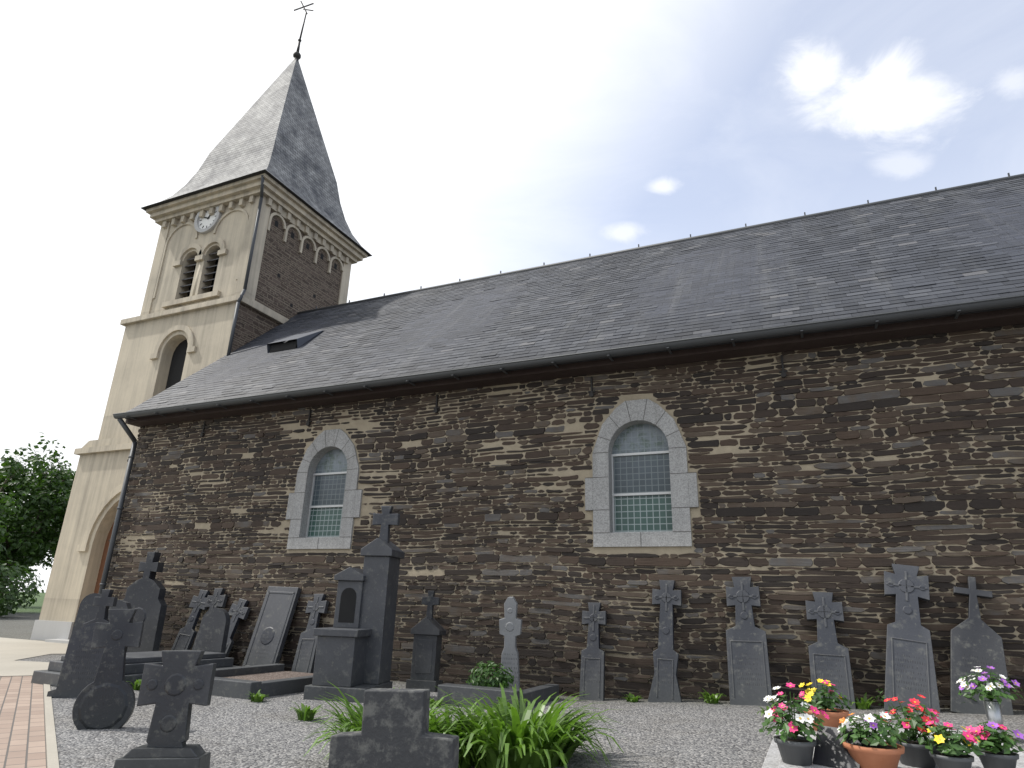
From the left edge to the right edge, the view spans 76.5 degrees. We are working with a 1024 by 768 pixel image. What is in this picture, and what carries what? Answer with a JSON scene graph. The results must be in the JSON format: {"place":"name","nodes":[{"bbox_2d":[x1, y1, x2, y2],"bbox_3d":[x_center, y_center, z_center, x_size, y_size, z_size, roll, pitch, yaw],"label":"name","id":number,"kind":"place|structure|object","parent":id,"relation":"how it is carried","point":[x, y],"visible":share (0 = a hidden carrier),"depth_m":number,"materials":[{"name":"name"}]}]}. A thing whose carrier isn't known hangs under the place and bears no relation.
{"place":"outdoors","nodes":[
{"label":"outdoors","id":0,"kind":"place"},
{"bbox_2d":[0,676,46,767],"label":"paver path","id":1,"kind":"structure","parent":0,"point":[22,729],"depth_m":5.35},
{"bbox_2d":[0,592,1023,767],"bbox_3d":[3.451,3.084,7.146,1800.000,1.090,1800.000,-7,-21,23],"label":"ground","id":2,"kind":"structure","parent":0,"point":[266,732],"depth_m":5.39,"materials":[{"name":"grey gravel"}]},
{"bbox_2d":[0,485,26,555],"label":"tree leaves","id":3,"kind":"object","parent":2,"relation":"on","point":[3,532],"visible":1,"depth_m":28.16,"materials":[{"name":"green plant"}]},
{"bbox_2d":[0,558,44,615],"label":"hedge","id":4,"kind":"object","parent":2,"relation":"on","point":[8,598],"visible":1,"depth_m":26.12,"materials":[{"name":"green plant"}]},
{"bbox_2d":[0,449,63,597],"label":"tree","id":5,"kind":"object","parent":2,"relation":"on","point":[7,543],"visible":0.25,"depth_m":32.69,"materials":[{"name":"green plant"}]},
{"bbox_2d":[0,432,75,579],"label":"tree","id":6,"kind":"object","parent":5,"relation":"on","point":[43,541],"visible":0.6,"depth_m":32.23,"materials":[{"name":"green plant"}]},
{"bbox_2d":[0,637,67,675],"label":"apron","id":7,"kind":"object","parent":2,"relation":"on","point":[12,650],"visible":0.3,"depth_m":11.42,"materials":[{"name":"beige concrete"}]},
{"bbox_2d":[44,684,58,767],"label":"path edging","id":8,"kind":"object","parent":2,"relation":"on","point":[52,753],"depth_m":4.98,"materials":[{"name":"beige stone"}]},
{"bbox_2d":[47,623,103,697],"bbox_3d":[-4.536,2.983,6.971,0.600,0.800,0.130,6,-21,-13],"label":"gravestone","id":9,"kind":"object","parent":2,"relation":"on","point":[80,665],"visible":0.39,"depth_m":6.89,"materials":[{"name":"stone"}]},
{"bbox_2d":[70,593,101,637],"bbox_3d":[-6.904,3.990,10.592,0.480,1.100,0.120,0,-21,4],"label":"stele","id":10,"kind":"object","parent":2,"relation":"on","point":[87,611],"visible":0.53,"depth_m":10.63,"materials":[{"name":"stone"}]},
{"bbox_2d":[82,589,117,626],"bbox_3d":[-5.109,3.133,8.001,0.400,1.150,0.100,4,-20,-5],"label":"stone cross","id":11,"kind":"object","parent":2,"relation":"on","point":[105,601],"visible":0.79,"depth_m":8.10,"materials":[{"name":"stone"}]},
{"bbox_2d":[72,609,143,729],"bbox_3d":[-3.366,2.402,5.461,0.439,0.967,0.088,6,-23,-17],"label":"wheel cross","id":12,"kind":"object","parent":2,"relation":"on","point":[105,699],"visible":0.97,"depth_m":5.41,"materials":[{"name":"stone"}]},
{"bbox_2d":[108,600,132,651],"bbox_3d":[-5.924,3.735,9.635,0.480,1.020,0.120,2,-21,0],"label":"stele","id":13,"kind":"object","parent":2,"relation":"on","point":[122,604],"visible":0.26,"depth_m":9.74,"materials":[{"name":"stone"}]},
{"bbox_2d":[126,679,141,689],"bbox_3d":[-4.309,3.483,7.548,0.308,0.122,0.290,-7,-21,23],"label":"tuft","id":14,"kind":"object","parent":2,"relation":"on","point":[137,685],"visible":0.4,"depth_m":7.49,"materials":[{"name":"green plant"}]},
{"bbox_2d":[123,552,166,651],"bbox_3d":[-6.015,3.652,10.575,0.800,1.780,0.168,-1,-20,9],"label":"gravestone","id":15,"kind":"object","parent":2,"relation":"on","point":[144,595],"visible":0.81,"depth_m":10.53,"materials":[{"name":"stone"}]},
{"bbox_2d":[113,650,216,767],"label":"cross","id":16,"kind":"object","parent":2,"relation":"on","point":[176,685],"visible":1,"depth_m":4.09,"materials":[{"name":"stone"}]},
{"bbox_2d":[31,650,312,699],"bbox_3d":[-3.886,3.691,8.328,2.954,0.360,2.679,-7,-21,23],"label":"ledger plot","id":17,"kind":"object","parent":2,"relation":"on","point":[222,687],"visible":0.3,"depth_m":7.76,"materials":[{"name":"grey stone"}]},
{"bbox_2d":[171,589,209,649],"bbox_3d":[-5.336,4.031,10.760,0.380,1.220,0.073,-2,-32,26],"label":"gravestone","id":18,"kind":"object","parent":2,"relation":"on","point":[185,637],"depth_m":10.76,"materials":[{"name":"stone"}]},
{"bbox_2d":[30,173,367,643],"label":"tower","id":19,"kind":"structure","parent":2,"relation":"on","point":[304,257],"depth_m":16.74,"materials":[{"name":"stone"}]},
{"bbox_2d":[179,252,218,293],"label":"louver slats","id":20,"kind":"object","parent":19,"relation":"attached to","point":[204,274],"visible":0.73,"depth_m":17.19,"materials":[{"name":"grey wood"}]},
{"bbox_2d":[188,257,218,296],"bbox_3d":[-7.504,-2.797,18.806,2.880,2.700,2.910,-7,-21,23],"label":"jamb","id":21,"kind":"object","parent":19,"relation":"attached to","point":[214,275],"visible":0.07,"depth_m":17.48,"materials":[{"name":"black"}]},
{"bbox_2d":[199,209,216,228],"bbox_3d":[-8.220,-4.490,17.606,0.720,0.720,0.001,-7,-21,23],"label":"clock face","id":22,"kind":"object","parent":19,"relation":"attached to","point":[205,222],"visible":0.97,"depth_m":17.59,"materials":[{"name":"white"}]},
{"bbox_2d":[226,175,263,355],"bbox_3d":[-6.540,-2.975,16.010,0.155,4.984,0.406,7,-19,-13],"label":"downspout","id":23,"kind":"object","parent":19,"relation":"attached to","point":[247,271],"visible":0.93,"depth_m":16.12,"materials":[{"name":"grey metal"}]},
{"bbox_2d":[141,59,371,256],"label":"spire","id":24,"kind":"structure","parent":19,"relation":"on","point":[274,133],"depth_m":19.24,"materials":[{"name":"stone"}]},
{"bbox_2d":[293,1,313,61],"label":"spire finial","id":25,"kind":"object","parent":24,"relation":"on","point":[297,55],"visible":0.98,"depth_m":21.80,"materials":[{"name":"grey metal"}]},
{"bbox_2d":[192,588,227,649],"bbox_3d":[-4.957,3.971,10.602,0.400,1.250,0.073,-9,-35,22],"label":"gravestone","id":26,"kind":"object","parent":2,"relation":"on","point":[218,599],"depth_m":10.79,"materials":[{"name":"stone"}]},
{"bbox_2d":[195,608,229,652],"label":"gravestone","id":27,"kind":"object","parent":2,"relation":"on","point":[213,630],"visible":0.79,"depth_m":9.62,"materials":[{"name":"stone"}]},
{"bbox_2d":[225,598,250,656],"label":"gravestone","id":28,"kind":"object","parent":2,"relation":"on","point":[239,611],"depth_m":10.47,"materials":[{"name":"stone"}]},
{"bbox_2d":[246,689,268,701],"bbox_3d":[-2.704,3.339,6.957,0.272,0.110,0.252,-7,-21,23],"label":"tuft","id":29,"kind":"object","parent":2,"relation":"on","point":[258,697],"visible":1,"depth_m":6.92,"materials":[{"name":"green plant"}]},
{"bbox_2d":[222,671,312,680],"bbox_3d":[-3.120,3.800,8.356,1.280,0.001,1.940,-7,-21,23],"label":"grave bed","id":30,"kind":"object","parent":2,"relation":"on","point":[271,675],"visible":0.4,"depth_m":8.75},
{"bbox_2d":[242,586,300,665],"bbox_3d":[-3.722,3.798,10.051,0.620,1.300,0.088,-6,-34,24],"label":"gravestone","id":31,"kind":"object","parent":2,"relation":"on","point":[271,630],"depth_m":10.03,"materials":[{"name":"grey stone"}]},
{"bbox_2d":[288,702,322,720],"bbox_3d":[-1.901,3.006,5.975,0.343,0.152,0.321,3,-19,-3],"label":"tuft","id":32,"kind":"object","parent":2,"relation":"on","point":[304,713],"visible":1,"depth_m":5.94,"materials":[{"name":"green plant"}]},
{"bbox_2d":[291,594,328,672],"bbox_3d":[-3.027,3.773,9.770,0.360,1.200,0.073,-8,-34,22],"label":"gravestone","id":33,"kind":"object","parent":2,"relation":"on","point":[305,654],"depth_m":9.72,"materials":[{"name":"stone"}]},
{"bbox_2d":[303,506,404,702],"bbox_3d":[-1.842,2.596,7.886,0.740,2.270,0.870,-2,-19,10],"label":"monument","id":34,"kind":"object","parent":2,"relation":"on","point":[354,659],"visible":0.98,"depth_m":7.75,"materials":[{"name":"stone"}]},
{"bbox_2d":[338,588,355,622],"bbox_3d":[-1.981,2.664,7.836,0.200,0.400,0.001,-2,-19,10],"label":"monument niche","id":35,"kind":"object","parent":34,"relation":"attached to","point":[347,606],"visible":1,"depth_m":7.83,"materials":[{"name":"black stone"}]},
{"bbox_2d":[302,681,481,767],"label":"ornamental grass","id":36,"kind":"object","parent":2,"relation":"on","point":[346,725],"depth_m":4.34,"materials":[{"name":"green plant"}]},
{"bbox_2d":[328,688,458,767],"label":"cross","id":37,"kind":"object","parent":2,"relation":"on","point":[394,733],"visible":1,"depth_m":2.52,"materials":[{"name":"stone"}]},
{"bbox_2d":[406,591,445,691],"bbox_3d":[-1.104,3.367,8.502,0.400,1.264,0.292,-3,-20,14],"label":"gravestone","id":38,"kind":"object","parent":2,"relation":"on","point":[428,631],"visible":0.94,"depth_m":8.38,"materials":[{"name":"stone"}]},
{"bbox_2d":[430,698,443,706],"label":"tuft","id":39,"kind":"object","parent":2,"relation":"on","point":[433,700],"visible":0.36,"depth_m":6.97,"materials":[{"name":"green plant"}]},
{"bbox_2d":[429,697,520,767],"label":"ornamental grass","id":40,"kind":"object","parent":2,"relation":"on","point":[462,763],"depth_m":4.24,"materials":[{"name":"green plant"}]},
{"bbox_2d":[466,661,513,687],"bbox_3d":[-0.235,3.368,7.399,0.526,0.407,0.557,-7,-21,23],"label":"peony bush","id":41,"kind":"object","parent":2,"relation":"on","point":[494,681],"visible":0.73,"depth_m":7.30,"materials":[{"name":"green plant"}]},
{"bbox_2d":[437,679,558,710],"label":"kerb","id":42,"kind":"structure","parent":2,"relation":"on","point":[459,692],"depth_m":7.08,"materials":[{"name":"grey stone"}]},
{"bbox_2d":[499,597,521,688],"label":"gravestone","id":43,"kind":"object","parent":2,"relation":"on","point":[510,627],"visible":0.85,"depth_m":8.03,"materials":[{"name":"grey stone"}]},
{"bbox_2d":[429,683,627,767],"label":"ornamental grass","id":44,"kind":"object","parent":2,"relation":"on","point":[535,738],"depth_m":4.16,"materials":[{"name":"green plant"}]},
{"bbox_2d":[105,325,1023,709],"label":"nave walls","id":45,"kind":"structure","parent":2,"relation":"on","point":[367,507],"depth_m":8.67,"materials":[{"name":"brown stone"}]},
{"bbox_2d":[286,429,362,548],"bbox_3d":[-3.040,1.734,10.791,1.490,1.970,0.200,-7,-21,23],"label":"window surround","id":46,"kind":"object","parent":45,"relation":"attached to","point":[298,505],"visible":1,"depth_m":10.73,"materials":[{"name":"grey stone"}]},
{"bbox_2d":[285,430,361,547],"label":"mortar joints","id":47,"kind":"object","parent":46,"relation":"attached to","point":[304,492],"depth_m":10.80,"materials":[{"name":"grey concrete"}]},
{"bbox_2d":[306,471,346,537],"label":"window bars","id":48,"kind":"object","parent":46,"relation":"in","point":[322,506],"depth_m":10.88,"materials":[{"name":"grey metal"}]},
{"bbox_2d":[308,449,346,536],"bbox_3d":[-3.004,1.790,10.858,1.000,1.650,0.001,-7,-21,23],"label":"window glass","id":49,"kind":"object","parent":46,"relation":"in","point":[328,490],"visible":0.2,"depth_m":10.86,"materials":[{"name":"glass"}]},
{"bbox_2d":[200,355,787,436],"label":"brackets","id":50,"kind":"object","parent":45,"relation":"on","point":[591,393],"depth_m":10.24,"materials":[{"name":"grey metal"}]},
{"bbox_2d":[98,295,1023,593],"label":"gutter","id":51,"kind":"object","parent":45,"relation":"attached to","point":[956,309],"visible":0.97,"depth_m":8.99,"materials":[{"name":"grey metal"}]},
{"bbox_2d":[105,324,1023,710],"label":"nave wall stones","id":52,"kind":"object","parent":45,"relation":"attached to","point":[849,404],"visible":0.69,"depth_m":8.27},
{"bbox_2d":[125,182,1023,418],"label":"roof","id":53,"kind":"structure","parent":45,"relation":"on","point":[719,270],"depth_m":11.26,"materials":[{"name":"stone"}]},
{"bbox_2d":[267,330,322,352],"bbox_3d":[-4.873,-0.973,14.636,0.850,0.748,0.810,-7,-21,23],"label":"roof vent","id":54,"kind":"object","parent":53,"relation":"on","point":[303,338],"visible":1,"depth_m":14.47,"materials":[{"name":"grey metal"}]},
{"bbox_2d":[269,341,296,352],"bbox_3d":[-5.017,-0.821,14.261,0.750,0.190,0.020,-7,-21,23],"label":"roof vent hole","id":55,"kind":"object","parent":54,"relation":"attached to","point":[283,346],"visible":1,"depth_m":14.26,"materials":[{"name":"black"}]},
{"bbox_2d":[127,177,1023,411],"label":"nave slates","id":56,"kind":"object","parent":53,"relation":"attached to","point":[509,341],"visible":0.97,"depth_m":10.76,"materials":[{"name":"grey stone"}]},
{"bbox_2d":[297,173,1023,313],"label":"roof ridge","id":57,"kind":"structure","parent":53,"relation":"on","point":[768,223],"depth_m":13.51,"materials":[{"name":"grey metal"}]},
{"bbox_2d":[125,307,1023,426],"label":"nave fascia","id":58,"kind":"structure","parent":45,"relation":"attached to","point":[987,319],"depth_m":8.90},
{"bbox_2d":[585,399,698,546],"bbox_3d":[1.724,1.181,8.729,1.490,1.970,0.200,-7,-21,23],"label":"window surround","id":59,"kind":"object","parent":45,"relation":"attached to","point":[598,492],"visible":1,"depth_m":8.62,"materials":[{"name":"grey stone"}]},
{"bbox_2d":[585,400,695,538],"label":"mortar joints","id":60,"kind":"object","parent":59,"relation":"attached to","point":[670,473],"depth_m":8.62,"materials":[{"name":"grey concrete"}]},
{"bbox_2d":[579,603,606,700],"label":"grave cross","id":61,"kind":"structure","parent":2,"relation":"on","point":[592,673],"depth_m":7.97,"materials":[{"name":"stone"}]},
{"bbox_2d":[625,693,642,701],"bbox_3d":[1.416,3.651,7.566,0.232,0.090,0.242,18,-25,-40],"label":"tuft","id":62,"kind":"object","parent":2,"relation":"on","point":[631,698],"visible":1,"depth_m":7.55,"materials":[{"name":"green plant"}]},
{"bbox_2d":[648,580,681,702],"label":"grave cross","id":63,"kind":"structure","parent":2,"relation":"on","point":[667,597],"depth_m":7.64,"materials":[{"name":"stone"}]},
{"bbox_2d":[698,688,723,703],"bbox_3d":[2.246,3.486,7.260,0.308,0.142,0.306,5,-19,-10],"label":"tuft","id":64,"kind":"object","parent":2,"relation":"on","point":[712,699],"visible":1,"depth_m":7.21,"materials":[{"name":"green plant"}]},
{"bbox_2d":[726,577,772,705],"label":"grave cross","id":65,"kind":"structure","parent":2,"relation":"on","point":[749,677],"depth_m":7.27,"materials":[{"name":"stone"}]},
{"bbox_2d":[757,704,778,720],"bbox_3d":[2.389,3.024,5.982,0.241,0.130,0.252,-3,-20,14],"label":"tuft","id":66,"kind":"object","parent":2,"relation":"on","point":[763,710],"visible":0.22,"depth_m":5.99,"materials":[{"name":"green plant"}]},
{"bbox_2d":[805,592,855,708],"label":"grave cross","id":67,"kind":"structure","parent":2,"relation":"on","point":[829,658],"depth_m":6.98,"materials":[{"name":"stone"}]},
{"bbox_2d":[851,692,874,709],"bbox_3d":[3.604,3.245,6.653,0.312,0.147,0.305,-7,-21,23],"label":"tuft","id":68,"kind":"object","parent":2,"relation":"on","point":[865,703],"visible":0.94,"depth_m":6.62,"materials":[{"name":"green plant"}]},
{"bbox_2d":[875,688,883,705],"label":"weed","id":69,"kind":"object","parent":2,"relation":"on","point":[876,697],"visible":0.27,"depth_m":6.67,"materials":[{"name":"green plant"}]},
{"bbox_2d":[762,715,1023,767],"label":"grave slab","id":70,"kind":"structure","parent":2,"relation":"on","point":[773,758],"depth_m":4.18,"materials":[{"name":"grey stone"}]},
{"bbox_2d":[759,682,828,742],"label":"flowers","id":71,"kind":"object","parent":70,"relation":"on","point":[785,732],"depth_m":3.93,"materials":[{"name":"plant"}]},
{"bbox_2d":[773,735,815,765],"bbox_3d":[1.714,2.215,3.926,0.242,0.130,0.242,-7,-21,23],"label":"pot","id":72,"kind":"object","parent":70,"relation":"on","point":[798,751],"visible":0.85,"depth_m":3.85,"materials":[{"name":"grey plastic"}]},
{"bbox_2d":[798,679,851,710],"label":"flowers","id":73,"kind":"object","parent":70,"relation":"on","point":[826,702],"depth_m":5.07,"materials":[{"name":"green plant"}]},
{"bbox_2d":[804,707,848,730],"bbox_3d":[2.450,2.617,5.059,0.330,0.150,0.330,-7,-21,23],"label":"terracotta pot","id":74,"kind":"object","parent":70,"relation":"on","point":[833,720],"visible":0.56,"depth_m":4.95,"materials":[{"name":"orange ceramic"}]},
{"bbox_2d":[813,725,862,767],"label":"plaque","id":75,"kind":"object","parent":70,"relation":"on","point":[830,750],"visible":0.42,"depth_m":3.89,"materials":[{"name":"grey stone"}]},
{"bbox_2d":[836,711,907,747],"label":"flowers","id":76,"kind":"object","parent":70,"relation":"on","point":[874,738],"depth_m":3.78,"materials":[{"name":"green plant"}]},
{"bbox_2d":[841,739,904,767],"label":"orange pot","id":77,"kind":"object","parent":70,"relation":"on","point":[872,756],"visible":0.72,"depth_m":3.69,"materials":[{"name":"orange ceramic"}]},
{"bbox_2d":[881,694,939,743],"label":"flowers","id":78,"kind":"object","parent":70,"relation":"on","point":[911,733],"depth_m":3.98,"materials":[{"name":"plant"}]},
{"bbox_2d":[889,737,937,767],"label":"pot","id":79,"kind":"object","parent":70,"relation":"on","point":[916,754],"visible":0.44,"depth_m":3.89,"materials":[{"name":"grey plastic"}]},
{"bbox_2d":[929,750,973,767],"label":"pot","id":80,"kind":"object","parent":70,"relation":"on","point":[942,760],"visible":0.84,"depth_m":3.67,"materials":[{"name":"grey plastic"}]},
{"bbox_2d":[920,720,983,756],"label":"flowers","id":81,"kind":"object","parent":70,"relation":"on","point":[954,746],"depth_m":3.70,"materials":[{"name":"green plant"}]},
{"bbox_2d":[983,700,1003,733],"bbox_3d":[3.634,2.533,4.888,0.110,0.270,0.110,-7,-21,23],"label":"vase","id":82,"kind":"object","parent":70,"relation":"on","point":[993,711],"visible":0.73,"depth_m":4.88,"materials":[{"name":"silver metal"}]},
{"bbox_2d":[956,666,1023,703],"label":"flowers","id":83,"kind":"object","parent":82,"relation":"in","point":[991,695],"depth_m":4.92,"materials":[{"name":"plant"}]},
{"bbox_2d":[965,721,1023,753],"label":"flowers","id":84,"kind":"object","parent":70,"relation":"on","point":[995,740],"depth_m":3.83,"materials":[{"name":"plant"}]},
{"bbox_2d":[979,749,1018,767],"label":"flower pot","id":85,"kind":"object","parent":70,"relation":"on","point":[989,759],"visible":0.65,"depth_m":3.77,"materials":[{"name":"grey plastic"}]},
{"bbox_2d":[884,564,940,712],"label":"grave cross","id":86,"kind":"structure","parent":2,"relation":"on","point":[910,673],"depth_m":6.66,"materials":[{"name":"grey stone"}]},
{"bbox_2d":[950,577,1013,714],"bbox_3d":[4.646,2.607,6.503,0.500,1.360,0.065,1,-32,28],"label":"gravestone","id":87,"kind":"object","parent":2,"relation":"on","point":[975,640],"depth_m":6.43,"materials":[{"name":"black stone"}]},
{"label":"tree wood","id":88,"kind":"object","parent":2,"relation":"on","visible":0},
{"bbox_2d":[5,479,60,581],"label":"tree foliage","id":89,"kind":"object","parent":88,"relation":"on","point":[47,563],"visible":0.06,"depth_m":46.44,"materials":[{"name":"green plant"}]},
{"bbox_2d":[0,0,1023,592],"label":"sky","id":90,"kind":"structure","parent":0,"point":[463,139],"materials":[{"name":"white"}]},
{"bbox_2d":[611,451,672,532],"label":"window bars","id":91,"kind":"object","parent":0,"point":[635,454],"depth_m":8.78,"materials":[{"name":"grey metal"}]},
{"bbox_2d":[612,424,672,531],"bbox_3d":[1.760,1.237,8.797,1.000,1.650,0.001,-7,-21,23],"label":"window glass","id":92,"kind":"object","parent":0,"point":[642,474],"visible":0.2,"depth_m":8.77,"materials":[{"name":"glass"}]}
]}

